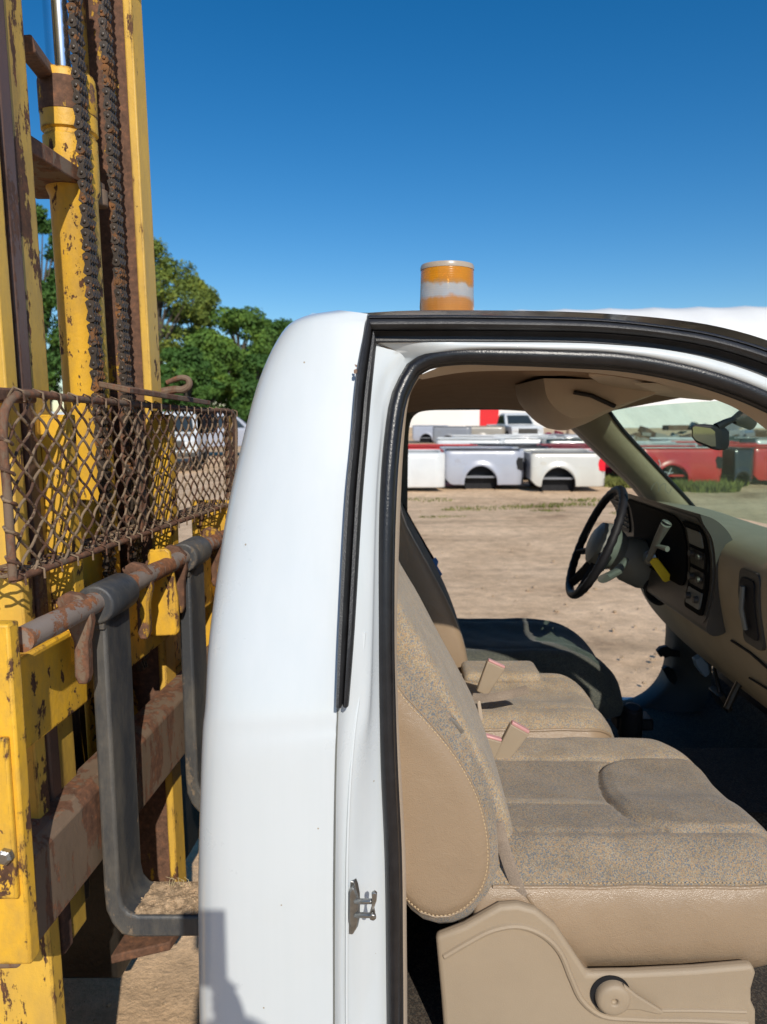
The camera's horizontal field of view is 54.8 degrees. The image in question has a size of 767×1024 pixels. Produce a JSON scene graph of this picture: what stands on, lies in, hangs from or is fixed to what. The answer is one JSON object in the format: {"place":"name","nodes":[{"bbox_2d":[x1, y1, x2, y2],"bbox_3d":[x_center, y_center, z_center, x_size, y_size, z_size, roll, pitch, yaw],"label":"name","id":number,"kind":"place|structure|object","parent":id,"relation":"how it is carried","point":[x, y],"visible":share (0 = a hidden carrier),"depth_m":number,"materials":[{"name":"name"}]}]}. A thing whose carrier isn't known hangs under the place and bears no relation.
{"place":"outdoors","nodes":[
{"label":"outdoors","id":0,"kind":"place"},
{"bbox_2d":[168,877,189,885],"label":"dry grass","id":1,"kind":"structure","parent":0,"point":[178,880],"depth_m":1.50,"materials":[{"name":"plant"}]},
{"bbox_2d":[21,0,766,411],"label":"sky","id":2,"kind":"structure","parent":0,"point":[307,157],"materials":[{"name":"blue"}]},
{"bbox_2d":[63,434,766,1023],"bbox_3d":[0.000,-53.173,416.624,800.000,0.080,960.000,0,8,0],"label":"ground","id":3,"kind":"structure","parent":0,"point":[483,560],"depth_m":7.19,"materials":[{"name":"beige soil"}]},
{"bbox_2d":[36,203,62,411],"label":"leafy tree","id":4,"kind":"object","parent":3,"relation":"on","point":[49,305],"visible":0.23,"depth_m":44.22,"materials":[{"name":"green plant"}]},
{"bbox_2d":[0,0,237,1023],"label":"forklift","id":5,"kind":"object","parent":3,"relation":"on","point":[107,584],"visible":0.96,"depth_m":1.47,"materials":[{"name":"yellow paint"}]},
{"bbox_2d":[99,375,210,404],"bbox_3d":[-0.503,-0.290,1.746,0.085,0.070,0.575,1,8,5],"label":"tow hook","id":6,"kind":"object","parent":5,"relation":"on","point":[169,392],"visible":1,"depth_m":1.77,"materials":[{"name":"orange metal"}]},
{"bbox_2d":[134,881,197,913],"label":"gravel","id":7,"kind":"structure","parent":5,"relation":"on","point":[161,897],"depth_m":1.45,"materials":[{"name":"beige gravel"}]},
{"bbox_2d":[153,236,204,400],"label":"leafy tree","id":8,"kind":"object","parent":3,"relation":"on","point":[167,271],"visible":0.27,"depth_m":44.56,"materials":[{"name":"green plant"}]},
{"bbox_2d":[163,412,207,468],"bbox_3d":[-6.767,-2.364,23.928,1.840,1.740,5.265,-1,8,-10],"label":"parked pickup","id":9,"kind":"object","parent":3,"relation":"on","point":[182,432],"visible":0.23,"depth_m":22.58,"materials":[{"name":"white metal"}]},
{"bbox_2d":[160,344,224,411],"bbox_3d":[-10.502,-6.192,39.779,3.945,5.434,3.075,0,8,0],"label":"leafy tree","id":10,"kind":"object","parent":3,"relation":"on","point":[193,365],"visible":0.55,"depth_m":38.97,"materials":[{"name":"green plant"}]},
{"bbox_2d":[165,274,221,407],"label":"leafy tree","id":11,"kind":"object","parent":3,"relation":"on","point":[210,297],"visible":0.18,"depth_m":48.10,"materials":[{"name":"green plant"}]},
{"bbox_2d":[164,326,243,408],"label":"leafy tree","id":12,"kind":"object","parent":3,"relation":"on","point":[217,350],"visible":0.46,"depth_m":42.44,"materials":[{"name":"green plant"}]},
{"bbox_2d":[207,413,246,446],"bbox_3d":[-6.673,-3.141,29.834,5.265,1.740,1.840,-3,8,-20],"label":"parked pickup","id":13,"kind":"object","parent":3,"relation":"on","point":[241,423],"visible":0.03,"depth_m":29.21,"materials":[{"name":"silver metal"}]},
{"bbox_2d":[209,305,280,413],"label":"leafy tree","id":14,"kind":"object","parent":3,"relation":"on","point":[232,321],"visible":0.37,"depth_m":46.20,"materials":[{"name":"green plant"}]},
{"bbox_2d":[229,352,268,422],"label":"leafy tree","id":15,"kind":"object","parent":3,"relation":"on","point":[246,385],"visible":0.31,"depth_m":40.95,"materials":[{"name":"green plant"}]},
{"bbox_2d":[249,317,292,346],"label":"leafy tree","id":16,"kind":"object","parent":3,"relation":"on","point":[281,325],"visible":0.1,"depth_m":55.85,"materials":[{"name":"green plant"}]},
{"bbox_2d":[72,489,752,1020],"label":"pebbles","id":17,"kind":"object","parent":3,"relation":"on","point":[492,595],"visible":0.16,"depth_m":5.72,"materials":[{"name":"beige stone"}]},
{"bbox_2d":[408,449,444,487],"bbox_3d":[0.520,-0.839,16.507,1.594,1.047,1.671,0,8,0],"label":"pickup bed","id":18,"kind":"object","parent":3,"relation":"on","point":[426,468],"visible":0.42,"depth_m":15.70,"materials":[{"name":"white metal"}]},
{"bbox_2d":[412,425,447,442],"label":"pickup bed","id":19,"kind":"object","parent":3,"relation":"on","point":[422,433],"visible":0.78,"depth_m":43.70,"materials":[{"name":"silver metal"}]},
{"bbox_2d":[408,444,477,480],"bbox_3d":[1.548,-1.239,19.544,1.981,1.049,1.672,0,8,2],"label":"pickup bed","id":20,"kind":"object","parent":3,"relation":"on","point":[424,446],"visible":0.16,"depth_m":20.16,"materials":[{"name":"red metal"}]},
{"bbox_2d":[433,426,471,442],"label":"pickup bed","id":21,"kind":"object","parent":3,"relation":"on","point":[443,431],"visible":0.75,"depth_m":39.67,"materials":[{"name":"grey metal"}]},
{"bbox_2d":[436,437,504,443],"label":"pickup bed","id":22,"kind":"object","parent":3,"relation":"on","point":[454,440],"visible":0.27,"depth_m":21.89,"materials":[{"name":"white metal"}]},
{"bbox_2d":[452,435,509,436],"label":"pickup bed","id":23,"kind":"object","parent":3,"relation":"on","point":[478,436],"visible":0.14,"depth_m":25.91,"materials":[{"name":"white metal"}]},
{"bbox_2d":[439,446,523,489],"bbox_3d":[2.229,-0.943,17.098,1.774,1.099,1.671,0,8,0],"label":"pickup bed","id":24,"kind":"object","parent":3,"relation":"on","point":[479,467],"visible":0.98,"depth_m":16.29,"materials":[{"name":"silver metal"}]},
{"bbox_2d":[198,260,766,1023],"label":"pickup truck","id":25,"kind":"object","parent":3,"relation":"on","point":[420,802],"visible":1,"depth_m":1.32,"materials":[{"name":"white paint"}]},
{"bbox_2d":[650,557,669,581],"bbox_3d":[0.822,0.169,2.201,0.068,0.077,0.021,0,8,0],"label":"key tag","id":26,"kind":"object","parent":25,"relation":"hanging from","point":[660,569],"visible":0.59,"depth_m":2.19,"materials":[{"name":"plastic"}]},
{"bbox_2d":[467,426,504,434],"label":"pickup bed","id":27,"kind":"object","parent":3,"relation":"on","point":[485,430],"visible":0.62,"depth_m":40.73,"materials":[{"name":"beige metal"}]},
{"bbox_2d":[470,443,547,447],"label":"pickup bed","id":28,"kind":"object","parent":3,"relation":"on","point":[512,445],"visible":0.17,"depth_m":20.52,"materials":[{"name":"white metal"}]},
{"bbox_2d":[486,413,543,433],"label":"parked pickup","id":29,"kind":"object","parent":3,"relation":"on","point":[517,423],"visible":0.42,"depth_m":41.53,"materials":[{"name":"white metal"}]},
{"bbox_2d":[495,434,556,437],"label":"pickup bed","id":30,"kind":"object","parent":3,"relation":"on","point":[527,435],"visible":0.21,"depth_m":26.41,"materials":[{"name":"white metal"}]},
{"bbox_2d":[498,437,565,443],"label":"pickup bed","id":31,"kind":"object","parent":3,"relation":"on","point":[523,440],"visible":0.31,"depth_m":22.42,"materials":[{"name":"white metal"}]},
{"bbox_2d":[545,429,569,433],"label":"scrap pile","id":32,"kind":"object","parent":3,"relation":"on","point":[559,432],"visible":0.1,"depth_m":40.75,"materials":[{"name":"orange metal"}]},
{"bbox_2d":[545,434,575,437],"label":"pickup bed","id":33,"kind":"object","parent":3,"relation":"on","point":[559,435],"visible":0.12,"depth_m":28.25,"materials":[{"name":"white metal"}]},
{"bbox_2d":[519,448,604,491],"bbox_3d":[3.978,-0.871,16.704,1.638,1.059,1.671,0,8,0],"label":"pickup bed","id":34,"kind":"object","parent":3,"relation":"on","point":[557,469],"visible":0.95,"depth_m":15.90,"materials":[{"name":"white metal"}]},
{"bbox_2d":[541,438,584,443],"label":"pickup bed","id":35,"kind":"object","parent":3,"relation":"on","point":[566,441],"visible":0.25,"depth_m":21.52,"materials":[{"name":"silver metal"}]},
{"bbox_2d":[536,444,614,474],"bbox_3d":[5.233,-1.274,19.809,1.981,1.049,1.672,0,8,-2],"label":"pickup bed","id":36,"kind":"object","parent":3,"relation":"on","point":[607,467],"visible":0.2,"depth_m":19.04,"materials":[{"name":"red metal"}]},
{"bbox_2d":[564,435,633,438],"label":"pickup bed","id":37,"kind":"object","parent":3,"relation":"on","point":[570,436],"visible":0.05,"depth_m":26.35,"materials":[{"name":"white metal"}]},
{"bbox_2d":[630,426,690,440],"bbox_3d":[11.410,-2.993,31.690,6.363,1.382,2.656,0,8,0],"label":"scrap pile","id":38,"kind":"object","parent":3,"relation":"on","point":[644,434],"visible":0.12,"depth_m":31.58,"materials":[{"name":"grey metal"}]},
{"bbox_2d":[636,441,696,446],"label":"pickup bed","id":39,"kind":"object","parent":3,"relation":"on","point":[654,442],"visible":0.12,"depth_m":19.54,"materials":[{"name":"white metal"}]},
{"bbox_2d":[615,444,722,481],"bbox_3d":[6.682,-0.998,17.443,1.929,1.119,1.670,0,8,-3],"label":"pickup bed","id":40,"kind":"object","parent":3,"relation":"on","point":[685,461],"visible":0.63,"depth_m":16.65,"materials":[{"name":"red metal"}]},
{"bbox_2d":[649,437,694,440],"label":"pickup bed","id":41,"kind":"object","parent":3,"relation":"on","point":[671,439],"visible":0.2,"depth_m":24.37,"materials":[{"name":"white metal"}]},
{"bbox_2d":[603,471,749,492],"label":"weeds","id":42,"kind":"object","parent":3,"relation":"on","point":[723,485],"visible":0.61,"depth_m":16.16,"materials":[{"name":"green plant"}]},
{"bbox_2d":[662,422,698,436],"bbox_3d":[13.825,-3.384,33.555,5.879,1.389,2.468,0,8,0],"label":"scrap pile","id":43,"kind":"object","parent":3,"relation":"on","point":[676,427],"visible":0.04,"depth_m":33.72,"materials":[{"name":"grey metal"}]},
{"bbox_2d":[671,441,757,475],"bbox_3d":[9.126,-1.393,20.519,1.878,1.099,1.670,0,8,3],"label":"pickup bed","id":44,"kind":"object","parent":3,"relation":"on","point":[731,442],"visible":0.11,"depth_m":21.11,"materials":[{"name":"metal"}]},
{"bbox_2d":[697,445,753,486],"bbox_3d":[8.139,-1.116,17.713,0.541,0.916,1.671,-1,8,-10],"label":"pickup bed","id":45,"kind":"object","parent":3,"relation":"on","point":[738,463],"visible":0.52,"depth_m":16.97,"materials":[{"name":"metal"}]},
{"bbox_2d":[704,423,766,436],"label":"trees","id":46,"kind":"object","parent":3,"relation":"on","point":[733,429],"visible":0.18,"depth_m":29.71,"materials":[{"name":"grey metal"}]},
{"bbox_2d":[728,444,766,484],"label":"pickup bed","id":47,"kind":"object","parent":3,"relation":"on","point":[760,463],"visible":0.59,"depth_m":17.39,"materials":[{"name":"red metal"}]},
{"bbox_2d":[729,436,766,442],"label":"pickup bed","id":48,"kind":"object","parent":3,"relation":"on","point":[731,438],"visible":0.12,"depth_m":24.02,"materials":[{"name":"metal"}]},
{"bbox_2d":[734,437,766,443],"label":"pickup bed","id":49,"kind":"object","parent":3,"relation":"on","point":[761,441],"visible":0.17,"depth_m":23.29,"materials":[{"name":"white metal"}]},
{"bbox_2d":[408,497,615,517],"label":"grass","id":50,"kind":"structure","parent":0,"point":[552,505],"depth_m":13.45,"materials":[{"name":"green plant"}]},
{"bbox_2d":[313,306,766,434],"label":"storage building","id":51,"kind":"structure","parent":0,"point":[656,416],"depth_m":63.15,"materials":[{"name":"white metal"}]},
{"bbox_2d":[480,410,498,425],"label":"red door","id":52,"kind":"structure","parent":51,"relation":"in","point":[486,416],"depth_m":63.30,"materials":[{"name":"red metal"}]}
]}

